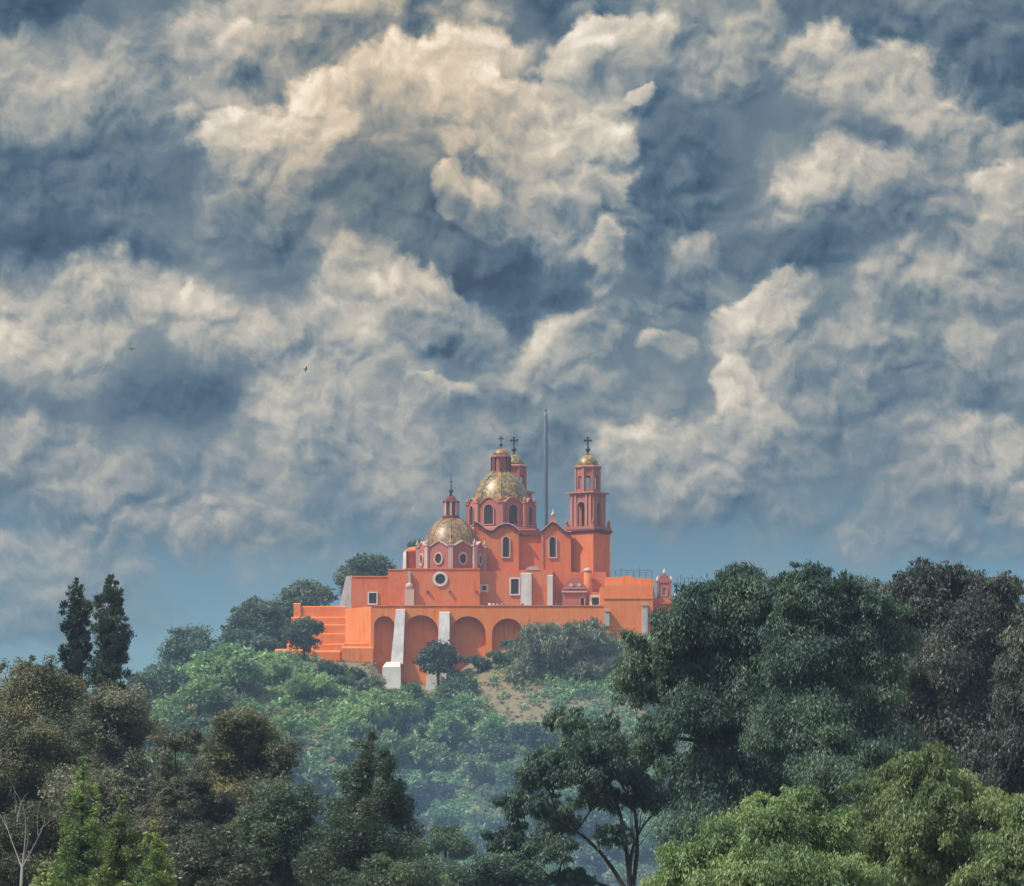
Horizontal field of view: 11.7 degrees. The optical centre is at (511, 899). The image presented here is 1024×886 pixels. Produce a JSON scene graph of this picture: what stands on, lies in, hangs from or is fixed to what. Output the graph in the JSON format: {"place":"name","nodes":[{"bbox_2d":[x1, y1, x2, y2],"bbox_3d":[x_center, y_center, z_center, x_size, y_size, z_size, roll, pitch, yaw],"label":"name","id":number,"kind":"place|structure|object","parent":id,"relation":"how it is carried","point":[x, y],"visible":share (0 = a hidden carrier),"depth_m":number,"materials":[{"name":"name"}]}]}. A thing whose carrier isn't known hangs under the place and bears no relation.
{"place":"outdoors","nodes":[
{"label":"outdoors","id":0,"kind":"place"},
{"bbox_2d":[16,639,693,872],"bbox_3d":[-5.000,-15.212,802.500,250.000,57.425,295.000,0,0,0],"label":"hill","id":1,"kind":"structure","parent":0,"point":[487,673],"depth_m":756.37,"materials":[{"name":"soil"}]},
{"bbox_2d":[123,668,164,699],"bbox_3d":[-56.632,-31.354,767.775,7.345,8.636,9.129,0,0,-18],"label":"hillside tree","id":2,"kind":"object","parent":1,"relation":"on","point":[153,682],"visible":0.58,"depth_m":765.56,"materials":[{"name":"green plant"}]},
{"bbox_2d":[145,699,189,730],"bbox_3d":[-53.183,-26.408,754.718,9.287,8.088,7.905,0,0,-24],"label":"hillside tree","id":3,"kind":"object","parent":1,"relation":"on","point":[171,711],"visible":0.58,"depth_m":753.22,"materials":[{"name":"green plant"}]},
{"bbox_2d":[151,693,188,712],"bbox_3d":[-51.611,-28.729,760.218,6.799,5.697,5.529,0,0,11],"label":"hillside tree","id":4,"kind":"object","parent":1,"relation":"on","point":[174,699],"visible":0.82,"depth_m":759.55,"materials":[{"name":"green plant"}]},
{"bbox_2d":[148,665,194,694],"bbox_3d":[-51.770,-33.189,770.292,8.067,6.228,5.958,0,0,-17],"label":"hillside tree","id":5,"kind":"object","parent":1,"relation":"on","point":[170,676],"visible":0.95,"depth_m":769.08,"materials":[{"name":"green plant"}]},
{"bbox_2d":[146,623,218,672],"bbox_3d":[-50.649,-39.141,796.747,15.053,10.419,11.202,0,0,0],"label":"hilltop tree","id":6,"kind":"object","parent":1,"relation":"on","point":[185,644],"visible":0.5,"depth_m":795.16,"materials":[{"name":"green plant"}]},
{"bbox_2d":[170,712,214,736],"bbox_3d":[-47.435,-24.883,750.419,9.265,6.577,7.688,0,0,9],"label":"hillside tree","id":7,"kind":"object","parent":1,"relation":"on","point":[189,723],"visible":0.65,"depth_m":749.22,"materials":[{"name":"green plant"}]},
{"bbox_2d":[175,672,242,715],"bbox_3d":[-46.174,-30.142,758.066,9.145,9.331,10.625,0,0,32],"label":"hillside tree","id":8,"kind":"object","parent":1,"relation":"on","point":[202,691],"visible":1,"depth_m":755.35,"materials":[{"name":"green plant"}]},
{"bbox_2d":[186,641,258,680],"bbox_3d":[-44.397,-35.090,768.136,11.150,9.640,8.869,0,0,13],"label":"hillside tree","id":9,"kind":"object","parent":1,"relation":"on","point":[204,662],"visible":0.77,"depth_m":766.60,"materials":[{"name":"green plant"}]},
{"bbox_2d":[214,690,240,710],"bbox_3d":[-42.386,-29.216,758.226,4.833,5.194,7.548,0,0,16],"label":"hillside bush","id":10,"kind":"object","parent":1,"relation":"on","point":[230,697],"visible":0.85,"depth_m":755.63,"materials":[{"name":"green plant"}]},
{"bbox_2d":[221,650,265,698],"bbox_3d":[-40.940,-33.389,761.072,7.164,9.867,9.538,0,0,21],"label":"hillside tree","id":11,"kind":"object","parent":1,"relation":"on","point":[243,669],"visible":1,"depth_m":758.89,"materials":[{"name":"green plant"}]},
{"bbox_2d":[207,625,284,654],"bbox_3d":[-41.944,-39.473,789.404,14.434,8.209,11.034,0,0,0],"label":"hilltop tree","id":12,"kind":"object","parent":1,"relation":"on","point":[247,638],"visible":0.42,"depth_m":788.19,"materials":[{"name":"green plant"}]},
{"bbox_2d":[232,691,264,713],"bbox_3d":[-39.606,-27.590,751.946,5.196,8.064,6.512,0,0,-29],"label":"hillside tree","id":13,"kind":"object","parent":1,"relation":"on","point":[253,702],"visible":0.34,"depth_m":751.55,"materials":[{"name":"green plant"}]},
{"bbox_2d":[218,595,287,643],"bbox_3d":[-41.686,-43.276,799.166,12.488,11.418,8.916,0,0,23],"label":"hilltop tree","id":14,"kind":"object","parent":1,"relation":"on","point":[256,615],"visible":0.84,"depth_m":797.71,"materials":[{"name":"green plant"}]},
{"bbox_2d":[263,657,293,684],"bbox_3d":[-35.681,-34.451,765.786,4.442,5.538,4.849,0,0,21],"label":"hillside tree","id":15,"kind":"object","parent":1,"relation":"on","point":[280,667],"visible":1,"depth_m":765.14,"materials":[{"name":"green plant"}]},
{"bbox_2d":[268,713,297,740],"bbox_3d":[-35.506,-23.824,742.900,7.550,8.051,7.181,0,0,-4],"label":"hillside tree","id":16,"kind":"object","parent":1,"relation":"on","point":[290,723],"visible":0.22,"depth_m":742.13,"materials":[{"name":"green plant"}]},
{"bbox_2d":[284,671,317,700],"bbox_3d":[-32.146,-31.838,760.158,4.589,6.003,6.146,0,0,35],"label":"hillside tree","id":17,"kind":"object","parent":1,"relation":"on","point":[297,685],"visible":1,"depth_m":758.74,"materials":[{"name":"green plant"}]},
{"bbox_2d":[267,577,338,625],"bbox_3d":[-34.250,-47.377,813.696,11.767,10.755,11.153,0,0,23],"label":"hilltop tree","id":18,"kind":"object","parent":1,"relation":"on","point":[306,592],"visible":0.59,"depth_m":812.39,"materials":[{"name":"green plant"}]},
{"bbox_2d":[280,615,326,660],"bbox_3d":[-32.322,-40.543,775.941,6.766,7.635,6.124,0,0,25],"label":"wall tree","id":19,"kind":"object","parent":1,"relation":"on","point":[298,633],"visible":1,"depth_m":774.99,"materials":[{"name":"green plant"}]},
{"bbox_2d":[305,672,337,693],"bbox_3d":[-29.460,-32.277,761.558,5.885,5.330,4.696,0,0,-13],"label":"hillside tree","id":20,"kind":"object","parent":1,"relation":"on","point":[323,681],"visible":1,"depth_m":760.55,"materials":[{"name":"green plant"}]},
{"bbox_2d":[297,750,354,795],"bbox_3d":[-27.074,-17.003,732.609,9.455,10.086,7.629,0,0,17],"label":"hillside tree","id":21,"kind":"object","parent":1,"relation":"on","point":[318,773],"visible":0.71,"depth_m":730.98,"materials":[{"name":"green plant"}]},
{"bbox_2d":[315,660,348,675],"bbox_3d":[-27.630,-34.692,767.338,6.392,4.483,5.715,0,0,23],"label":"hillside tree","id":22,"kind":"object","parent":1,"relation":"on","point":[329,667],"visible":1,"depth_m":766.21,"materials":[{"name":"green plant"}]},
{"bbox_2d":[319,733,364,763],"bbox_3d":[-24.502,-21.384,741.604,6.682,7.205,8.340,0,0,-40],"label":"hillside tree","id":23,"kind":"object","parent":1,"relation":"on","point":[343,750],"visible":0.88,"depth_m":740.86,"materials":[{"name":"green plant"}]},
{"bbox_2d":[335,671,357,685],"bbox_3d":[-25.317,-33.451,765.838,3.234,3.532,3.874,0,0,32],"label":"hillside tree","id":24,"kind":"object","parent":1,"relation":"on","point":[348,678],"visible":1,"depth_m":765.19,"materials":[{"name":"green plant"}]},
{"bbox_2d":[328,707,376,736],"bbox_3d":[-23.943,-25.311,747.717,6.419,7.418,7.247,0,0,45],"label":"hillside tree","id":25,"kind":"object","parent":1,"relation":"on","point":[344,724],"visible":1,"depth_m":745.87,"materials":[{"name":"green plant"}]},
{"bbox_2d":[347,666,368,679],"bbox_3d":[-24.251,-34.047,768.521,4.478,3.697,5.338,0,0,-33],"label":"hillside tree","id":26,"kind":"object","parent":1,"relation":"on","point":[360,673],"visible":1,"depth_m":767.23,"materials":[{"name":"green plant"}]},
{"bbox_2d":[330,692,389,733],"bbox_3d":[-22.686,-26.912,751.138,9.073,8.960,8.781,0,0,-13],"label":"hillside tree","id":27,"kind":"object","parent":1,"relation":"on","point":[371,705],"visible":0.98,"depth_m":749.73,"materials":[{"name":"green plant"}]},
{"bbox_2d":[332,551,397,595],"bbox_3d":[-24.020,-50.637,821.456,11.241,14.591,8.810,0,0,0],"label":"hilltop tree","id":28,"kind":"object","parent":1,"relation":"on","point":[365,564],"visible":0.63,"depth_m":820.42,"materials":[{"name":"green plant"}]},
{"bbox_2d":[352,672,386,689],"bbox_3d":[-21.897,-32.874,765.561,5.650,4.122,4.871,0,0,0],"label":"hillside bush","id":29,"kind":"object","parent":1,"relation":"on","point":[372,681],"visible":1,"depth_m":764.28,"materials":[{"name":"green plant"}]},
{"bbox_2d":[359,686,391,708],"bbox_3d":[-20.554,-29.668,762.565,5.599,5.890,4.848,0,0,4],"label":"hillside tree","id":30,"kind":"object","parent":1,"relation":"on","point":[374,693],"visible":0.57,"depth_m":761.44,"materials":[{"name":"green plant"}]},
{"bbox_2d":[378,710,402,730],"bbox_3d":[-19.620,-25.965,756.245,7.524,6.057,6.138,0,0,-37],"label":"hillside tree","id":31,"kind":"object","parent":1,"relation":"on","point":[392,722],"visible":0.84,"depth_m":755.03,"materials":[{"name":"green plant"}]},
{"bbox_2d":[366,727,419,773],"bbox_3d":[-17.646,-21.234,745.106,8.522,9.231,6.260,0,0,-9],"label":"hillside tree","id":32,"kind":"object","parent":1,"relation":"on","point":[399,749],"visible":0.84,"depth_m":743.63,"materials":[{"name":"green plant"}]},
{"bbox_2d":[378,689,424,736],"bbox_3d":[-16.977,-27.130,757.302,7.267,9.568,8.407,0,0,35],"label":"hillside tree","id":33,"kind":"object","parent":1,"relation":"on","point":[409,711],"visible":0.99,"depth_m":755.80,"materials":[{"name":"green plant"}]},
{"bbox_2d":[390,770,428,800],"bbox_3d":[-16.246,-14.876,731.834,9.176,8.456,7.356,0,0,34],"label":"hillside tree","id":34,"kind":"object","parent":1,"relation":"on","point":[416,790],"visible":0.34,"depth_m":729.57,"materials":[{"name":"green plant"}]},
{"bbox_2d":[399,680,423,696],"bbox_3d":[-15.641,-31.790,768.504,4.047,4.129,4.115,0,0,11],"label":"hillside tree","id":35,"kind":"object","parent":1,"relation":"on","point":[415,687],"visible":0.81,"depth_m":767.83,"materials":[{"name":"green plant"}]},
{"bbox_2d":[401,719,428,740],"bbox_3d":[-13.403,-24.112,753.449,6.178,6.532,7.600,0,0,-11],"label":"hillside tree","id":36,"kind":"object","parent":1,"relation":"on","point":[422,728],"visible":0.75,"depth_m":751.06,"materials":[{"name":"green plant"}]},
{"bbox_2d":[394,769,440,806],"bbox_3d":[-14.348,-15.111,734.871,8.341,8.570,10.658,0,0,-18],"label":"hillside tree","id":37,"kind":"object","parent":1,"relation":"on","point":[406,772],"visible":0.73,"depth_m":732.20,"materials":[{"name":"green plant"}]},
{"bbox_2d":[417,696,441,719],"bbox_3d":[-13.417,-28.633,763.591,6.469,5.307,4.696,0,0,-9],"label":"hillside tree","id":38,"kind":"object","parent":1,"relation":"on","point":[429,703],"visible":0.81,"depth_m":762.82,"materials":[{"name":"green plant"}]},
{"bbox_2d":[406,729,453,774],"bbox_3d":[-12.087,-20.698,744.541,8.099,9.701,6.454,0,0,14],"label":"hillside tree","id":39,"kind":"object","parent":1,"relation":"on","point":[433,753],"visible":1,"depth_m":743.00,"materials":[{"name":"green plant"}]},
{"bbox_2d":[416,782,457,807],"bbox_3d":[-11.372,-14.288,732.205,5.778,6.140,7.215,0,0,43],"label":"hillside tree","id":40,"kind":"object","parent":1,"relation":"on","point":[439,792],"visible":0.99,"depth_m":731.29,"materials":[{"name":"green plant"}]},
{"bbox_2d":[413,639,462,686],"bbox_3d":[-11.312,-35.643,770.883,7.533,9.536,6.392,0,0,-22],"label":"wall tree","id":41,"kind":"object","parent":1,"relation":"on","point":[438,658],"visible":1,"depth_m":769.52,"materials":[{"name":"green plant"}]},
{"bbox_2d":[420,799,463,826],"bbox_3d":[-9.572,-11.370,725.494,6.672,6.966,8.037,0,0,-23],"label":"hillside tree","id":42,"kind":"object","parent":1,"relation":"on","point":[441,813],"visible":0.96,"depth_m":724.63,"materials":[{"name":"green plant"}]},
{"bbox_2d":[426,770,461,786],"bbox_3d":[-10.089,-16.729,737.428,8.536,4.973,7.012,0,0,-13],"label":"hillside tree","id":43,"kind":"object","parent":1,"relation":"on","point":[441,778],"visible":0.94,"depth_m":735.88,"materials":[{"name":"green plant"}]},
{"bbox_2d":[425,708,469,751],"bbox_3d":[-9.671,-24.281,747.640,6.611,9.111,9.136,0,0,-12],"label":"hillside tree","id":44,"kind":"object","parent":1,"relation":"on","point":[444,727],"visible":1,"depth_m":746.51,"materials":[{"name":"green plant"}]},
{"bbox_2d":[436,677,474,701],"bbox_3d":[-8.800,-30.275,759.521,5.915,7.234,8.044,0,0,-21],"label":"hillside tree","id":45,"kind":"object","parent":1,"relation":"on","point":[450,688],"visible":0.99,"depth_m":758.69,"materials":[{"name":"green plant"}]},
{"bbox_2d":[431,691,486,717],"bbox_3d":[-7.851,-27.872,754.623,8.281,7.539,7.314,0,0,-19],"label":"hillside tree","id":46,"kind":"object","parent":1,"relation":"on","point":[461,701],"visible":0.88,"depth_m":753.20,"materials":[{"name":"green plant"}]},
{"bbox_2d":[445,673,480,699],"bbox_3d":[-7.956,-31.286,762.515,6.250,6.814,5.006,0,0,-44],"label":"hillside tree","id":47,"kind":"object","parent":1,"relation":"on","point":[473,684],"visible":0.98,"depth_m":762.29,"materials":[{"name":"green plant"}]},
{"bbox_2d":[275,598,672,689],"bbox_3d":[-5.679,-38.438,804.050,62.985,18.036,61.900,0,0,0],"label":"retaining wall","id":48,"kind":"structure","parent":1,"relation":"on","point":[391,640],"depth_m":780.00,"materials":[{"name":"orange paint"}]},
{"bbox_2d":[339,436,653,611],"bbox_3d":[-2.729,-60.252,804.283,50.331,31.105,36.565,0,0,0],"label":"church","id":49,"kind":"structure","parent":48,"relation":"on","point":[498,547],"depth_m":797.60,"materials":[{"name":"paint"}]},
{"bbox_2d":[543,408,547,527],"bbox_3d":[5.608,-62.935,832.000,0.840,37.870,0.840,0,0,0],"label":"flagpole","id":50,"kind":"object","parent":48,"relation":"on","point":[545,508],"visible":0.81,"depth_m":831.70,"materials":[{"name":"grey metal"}]},
{"bbox_2d":[653,569,676,598],"bbox_3d":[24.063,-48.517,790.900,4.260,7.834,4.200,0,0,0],"label":"bell gable","id":51,"kind":"structure","parent":48,"relation":"on","point":[663,581],"depth_m":790.00,"materials":[{"name":"paint"}]},
{"bbox_2d":[456,752,497,784],"bbox_3d":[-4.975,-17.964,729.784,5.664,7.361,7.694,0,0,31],"label":"hillside tree","id":52,"kind":"object","parent":1,"relation":"on","point":[480,768],"visible":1,"depth_m":728.65,"materials":[{"name":"green plant"}]},
{"bbox_2d":[462,654,493,673],"bbox_3d":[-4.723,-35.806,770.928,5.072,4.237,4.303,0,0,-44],"label":"hillside tree","id":53,"kind":"object","parent":1,"relation":"on","point":[479,663],"visible":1,"depth_m":769.99,"materials":[{"name":"green plant"}]},
{"bbox_2d":[462,817,498,844],"bbox_3d":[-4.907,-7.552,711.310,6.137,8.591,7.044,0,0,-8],"label":"hillside tree","id":54,"kind":"object","parent":1,"relation":"on","point":[472,834],"visible":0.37,"depth_m":710.00,"materials":[{"name":"green plant"}]},
{"bbox_2d":[315,637,652,767],"bbox_3d":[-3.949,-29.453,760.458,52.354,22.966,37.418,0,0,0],"label":"rubble","id":55,"kind":"object","parent":1,"relation":"on","point":[497,703],"visible":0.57,"depth_m":757.19,"materials":[{"name":"grey stone"}]},
{"bbox_2d":[457,738,519,761],"bbox_3d":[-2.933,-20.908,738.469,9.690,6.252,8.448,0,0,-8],"label":"hillside tree","id":56,"kind":"object","parent":1,"relation":"on","point":[500,749],"visible":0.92,"depth_m":737.20,"materials":[{"name":"green plant"}]},
{"bbox_2d":[473,783,505,800],"bbox_3d":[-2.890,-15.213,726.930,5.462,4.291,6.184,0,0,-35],"label":"hillside bush","id":57,"kind":"object","parent":1,"relation":"on","point":[488,790],"visible":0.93,"depth_m":725.65,"materials":[{"name":"green plant"}]},
{"bbox_2d":[472,710,510,743],"bbox_3d":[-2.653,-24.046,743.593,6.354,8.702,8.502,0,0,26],"label":"hillside tree","id":58,"kind":"object","parent":1,"relation":"on","point":[490,729],"visible":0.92,"depth_m":741.43,"materials":[{"name":"green plant"}]},
{"bbox_2d":[473,835,511,864],"bbox_3d":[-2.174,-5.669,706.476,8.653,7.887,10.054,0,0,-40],"label":"hillside tree","id":59,"kind":"object","parent":1,"relation":"on","point":[481,841],"visible":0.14,"depth_m":704.62,"materials":[{"name":"green plant"}]},
{"bbox_2d":[472,811,521,831],"bbox_3d":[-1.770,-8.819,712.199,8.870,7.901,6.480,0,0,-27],"label":"hillside tree","id":60,"kind":"object","parent":1,"relation":"on","point":[496,821],"visible":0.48,"depth_m":710.62,"materials":[{"name":"green plant"}]},
{"bbox_2d":[485,649,513,664],"bbox_3d":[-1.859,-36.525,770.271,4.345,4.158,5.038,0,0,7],"label":"hillside tree","id":61,"kind":"object","parent":1,"relation":"on","point":[498,656],"visible":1,"depth_m":768.98,"materials":[{"name":"green plant"}]},
{"bbox_2d":[0,640,1022,885],"bbox_3d":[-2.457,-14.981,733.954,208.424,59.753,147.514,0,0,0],"label":"undergrowth","id":62,"kind":"object","parent":1,"relation":"on","point":[324,708],"visible":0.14,"depth_m":753.83,"materials":[{"name":"green plant"}]},
{"bbox_2d":[492,753,531,787],"bbox_3d":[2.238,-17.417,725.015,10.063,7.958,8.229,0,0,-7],"label":"hillside tree","id":63,"kind":"object","parent":1,"relation":"on","point":[507,768],"visible":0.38,"depth_m":723.03,"materials":[{"name":"green plant"}]},
{"bbox_2d":[501,719,561,752],"bbox_3d":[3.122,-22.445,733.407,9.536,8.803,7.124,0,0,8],"label":"hillside tree","id":64,"kind":"object","parent":1,"relation":"on","point":[534,737],"visible":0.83,"depth_m":732.52,"materials":[{"name":"green plant"}]},
{"bbox_2d":[520,815,544,832],"bbox_3d":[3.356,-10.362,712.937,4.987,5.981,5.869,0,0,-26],"label":"hillside tree","id":65,"kind":"object","parent":1,"relation":"on","point":[532,822],"visible":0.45,"depth_m":711.67,"materials":[{"name":"green plant"}]},
{"bbox_2d":[503,615,626,683],"bbox_3d":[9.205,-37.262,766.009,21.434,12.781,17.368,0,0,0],"label":"pepper tree","id":66,"kind":"object","parent":1,"relation":"on","point":[543,642],"visible":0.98,"depth_m":762.16,"materials":[{"name":"green plant"}]},
{"bbox_2d":[544,784,596,832],"bbox_3d":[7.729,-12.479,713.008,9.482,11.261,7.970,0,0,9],"label":"hillside tree","id":67,"kind":"object","parent":1,"relation":"on","point":[572,794],"visible":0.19,"depth_m":710.89,"materials":[{"name":"green plant"}]},
{"bbox_2d":[555,861,598,880],"bbox_3d":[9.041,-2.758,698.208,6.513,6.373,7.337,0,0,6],"label":"hillside tree","id":68,"kind":"object","parent":1,"relation":"on","point":[591,872],"visible":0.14,"depth_m":696.43,"materials":[{"name":"green plant"}]},
{"bbox_2d":[550,808,616,839],"bbox_3d":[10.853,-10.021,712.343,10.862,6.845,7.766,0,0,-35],"label":"hillside tree","id":69,"kind":"object","parent":1,"relation":"on","point":[592,821],"visible":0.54,"depth_m":710.33,"materials":[{"name":"green plant"}]},
{"bbox_2d":[571,848,608,877],"bbox_3d":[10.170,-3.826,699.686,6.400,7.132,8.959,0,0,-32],"label":"hillside tree","id":70,"kind":"object","parent":1,"relation":"on","point":[584,857],"visible":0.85,"depth_m":697.02,"materials":[{"name":"green plant"}]},
{"bbox_2d":[590,834,630,860],"bbox_3d":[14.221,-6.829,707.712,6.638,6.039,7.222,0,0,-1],"label":"hillside tree","id":71,"kind":"object","parent":1,"relation":"on","point":[615,850],"visible":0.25,"depth_m":706.39,"materials":[{"name":"green plant"}]},
{"bbox_2d":[597,870,641,885],"bbox_3d":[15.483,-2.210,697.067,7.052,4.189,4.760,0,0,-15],"label":"hillside bush","id":72,"kind":"object","parent":1,"relation":"on","point":[606,877],"visible":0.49,"depth_m":696.02,"materials":[{"name":"green plant"}]},
{"bbox_2d":[610,812,658,837],"bbox_3d":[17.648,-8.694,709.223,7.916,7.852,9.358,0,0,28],"label":"hillside tree","id":73,"kind":"object","parent":1,"relation":"on","point":[626,818],"visible":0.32,"depth_m":708.86,"materials":[{"name":"green plant"}]},
{"bbox_2d":[620,826,666,861],"bbox_3d":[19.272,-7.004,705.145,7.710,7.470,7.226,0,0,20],"label":"hillside tree","id":74,"kind":"object","parent":1,"relation":"on","point":[645,845],"visible":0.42,"depth_m":703.62,"materials":[{"name":"green plant"}]},
{"bbox_2d":[637,864,660,883],"bbox_3d":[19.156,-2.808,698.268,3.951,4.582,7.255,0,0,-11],"label":"hillside bush","id":75,"kind":"object","parent":1,"relation":"on","point":[643,870],"visible":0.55,"depth_m":697.89,"materials":[{"name":"green plant"}]},
{"bbox_2d":[0,0,1023,718],"label":"sky","id":76,"kind":"structure","parent":0,"point":[766,257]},
{"label":"ground","id":77,"kind":"structure","parent":0,"visible":0},
{"bbox_2d":[0,777,52,885],"bbox_3d":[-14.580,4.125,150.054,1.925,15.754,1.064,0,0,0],"label":"dead tree","id":78,"kind":"object","parent":77,"relation":"on","point":[21,870],"visible":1,"depth_m":150.00,"materials":[{"name":"grey wood"}]},
{"bbox_2d":[29,860,61,885],"bbox_3d":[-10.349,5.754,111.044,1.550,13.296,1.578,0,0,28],"label":"young fir","id":79,"kind":"object","parent":77,"relation":"on","point":[49,880],"visible":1,"depth_m":110.93,"materials":[{"name":"green plant"}]},
{"bbox_2d":[0,797,100,885],"bbox_3d":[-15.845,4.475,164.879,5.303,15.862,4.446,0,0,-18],"label":"scrub bush","id":80,"kind":"object","parent":77,"relation":"on","point":[46,844],"visible":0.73,"depth_m":164.48,"materials":[{"name":"brown plant"}]},
{"bbox_2d":[0,651,103,855],"bbox_3d":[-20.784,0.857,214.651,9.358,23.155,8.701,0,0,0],"label":"broad tree","id":81,"kind":"object","parent":77,"relation":"on","point":[33,748],"visible":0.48,"depth_m":213.58,"materials":[{"name":"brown plant"}]},
{"bbox_2d":[56,577,95,721],"bbox_3d":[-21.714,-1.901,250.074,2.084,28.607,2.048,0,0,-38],"label":"cypress","id":82,"kind":"object","parent":77,"relation":"on","point":[75,651],"visible":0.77,"depth_m":249.74,"materials":[{"name":"green plant"}]},
{"bbox_2d":[49,754,116,885],"bbox_3d":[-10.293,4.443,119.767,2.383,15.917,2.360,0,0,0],"label":"young fir","id":83,"kind":"object","parent":77,"relation":"on","point":[82,833],"visible":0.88,"depth_m":119.80,"materials":[{"name":"green plant"}]},
{"bbox_2d":[32,678,168,884],"bbox_3d":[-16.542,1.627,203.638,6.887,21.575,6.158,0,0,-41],"label":"broad tree","id":84,"kind":"object","parent":77,"relation":"on","point":[119,765],"visible":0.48,"depth_m":204.35,"materials":[{"name":"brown plant"}]},
{"bbox_2d":[83,574,136,725],"bbox_3d":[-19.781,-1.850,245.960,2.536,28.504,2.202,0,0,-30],"label":"cypress","id":85,"kind":"object","parent":77,"relation":"on","point":[113,655],"visible":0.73,"depth_m":245.68,"materials":[{"name":"green plant"}]},
{"bbox_2d":[87,793,147,885],"bbox_3d":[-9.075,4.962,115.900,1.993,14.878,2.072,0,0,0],"label":"young fir","id":86,"kind":"object","parent":77,"relation":"on","point":[116,842],"visible":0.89,"depth_m":115.80,"materials":[{"name":"green plant"}]},
{"bbox_2d":[132,819,177,885],"bbox_3d":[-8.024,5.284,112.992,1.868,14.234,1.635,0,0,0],"label":"young fir","id":87,"kind":"object","parent":77,"relation":"on","point":[155,871],"visible":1,"depth_m":112.88,"materials":[{"name":"green plant"}]},
{"bbox_2d":[124,724,244,867],"bbox_3d":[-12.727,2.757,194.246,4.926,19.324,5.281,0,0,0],"label":"thin tree","id":88,"kind":"object","parent":77,"relation":"on","point":[178,797],"visible":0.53,"depth_m":194.43,"materials":[{"name":"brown plant"}]},
{"bbox_2d":[140,818,270,885],"bbox_3d":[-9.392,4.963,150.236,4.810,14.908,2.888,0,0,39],"label":"scrub bush","id":89,"kind":"object","parent":77,"relation":"on","point":[203,856],"visible":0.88,"depth_m":149.48,"materials":[{"name":"brown plant"}]},
{"bbox_2d":[195,703,302,865],"bbox_3d":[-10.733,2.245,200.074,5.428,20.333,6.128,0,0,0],"label":"broad tree","id":90,"kind":"object","parent":77,"relation":"on","point":[242,748],"visible":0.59,"depth_m":199.70,"materials":[{"name":"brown plant"}]},
{"bbox_2d":[223,774,333,885],"bbox_3d":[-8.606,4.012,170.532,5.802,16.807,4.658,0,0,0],"label":"bushy tree","id":91,"kind":"object","parent":77,"relation":"on","point":[284,810],"visible":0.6,"depth_m":169.35,"materials":[{"name":"green plant"}]},
{"bbox_2d":[284,728,444,885],"bbox_3d":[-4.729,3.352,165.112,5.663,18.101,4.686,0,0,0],"label":"pointed tree","id":92,"kind":"object","parent":77,"relation":"on","point":[361,831],"visible":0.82,"depth_m":164.49,"materials":[{"name":"green plant"}]},
{"bbox_2d":[330,851,461,885],"bbox_3d":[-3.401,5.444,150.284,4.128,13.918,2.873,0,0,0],"label":"scrub bush","id":93,"kind":"object","parent":77,"relation":"on","point":[398,873],"visible":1,"depth_m":149.84,"materials":[{"name":"green plant"}]},
{"bbox_2d":[414,822,483,879],"bbox_3d":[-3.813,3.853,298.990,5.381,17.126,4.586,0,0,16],"label":"bush","id":94,"kind":"object","parent":77,"relation":"on","point":[445,838],"visible":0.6,"depth_m":299.40,"materials":[{"name":"green plant"}]},
{"bbox_2d":[446,848,544,885],"bbox_3d":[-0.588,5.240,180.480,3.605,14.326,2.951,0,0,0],"label":"scrub bush","id":95,"kind":"object","parent":77,"relation":"on","point":[496,869],"visible":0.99,"depth_m":179.80,"materials":[{"name":"green plant"}]},
{"bbox_2d":[479,702,685,885],"bbox_3d":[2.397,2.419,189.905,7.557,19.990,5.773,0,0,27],"label":"pepper tree","id":96,"kind":"object","parent":77,"relation":"on","point":[593,761],"visible":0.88,"depth_m":189.02,"materials":[{"name":"green plant"}]},
{"bbox_2d":[603,561,800,865],"bbox_3d":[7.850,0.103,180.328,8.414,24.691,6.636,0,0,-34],"label":"pepper tree","id":97,"kind":"object","parent":77,"relation":"on","point":[716,684],"visible":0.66,"depth_m":179.23,"materials":[{"name":"green plant"}]},
{"bbox_2d":[636,783,901,885],"bbox_3d":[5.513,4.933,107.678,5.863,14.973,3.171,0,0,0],"label":"light tree","id":98,"kind":"object","parent":77,"relation":"on","point":[745,849],"visible":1,"depth_m":107.50,"materials":[{"name":"green plant"}]},
{"bbox_2d":[735,558,959,855],"bbox_3d":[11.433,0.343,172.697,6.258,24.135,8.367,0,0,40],"label":"pepper tree","id":99,"kind":"object","parent":77,"relation":"on","point":[831,641],"visible":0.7,"depth_m":171.17,"materials":[{"name":"green plant"}]},
{"bbox_2d":[821,740,1023,885],"bbox_3d":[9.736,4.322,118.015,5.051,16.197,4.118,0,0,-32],"label":"light tree","id":100,"kind":"object","parent":77,"relation":"on","point":[926,820],"visible":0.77,"depth_m":117.13,"materials":[{"name":"green plant"}]},
{"bbox_2d":[860,556,1023,796],"bbox_3d":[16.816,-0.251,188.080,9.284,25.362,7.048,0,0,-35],"label":"pepper tree","id":101,"kind":"object","parent":77,"relation":"on","point":[962,614],"visible":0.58,"depth_m":186.35,"materials":[{"name":"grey plant"}]},
{"bbox_2d":[945,787,1023,885],"bbox_3d":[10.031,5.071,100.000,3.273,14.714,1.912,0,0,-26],"label":"light tree","id":102,"kind":"object","parent":77,"relation":"on","point":[1000,857],"visible":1,"depth_m":99.47,"materials":[{"name":"green plant"}]},
{"bbox_2d":[974,601,1023,798],"bbox_3d":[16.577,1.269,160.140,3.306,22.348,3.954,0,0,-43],"label":"pepper tree","id":103,"kind":"object","parent":77,"relation":"on","point":[1006,755],"visible":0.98,"depth_m":159.77,"materials":[{"name":"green plant"}]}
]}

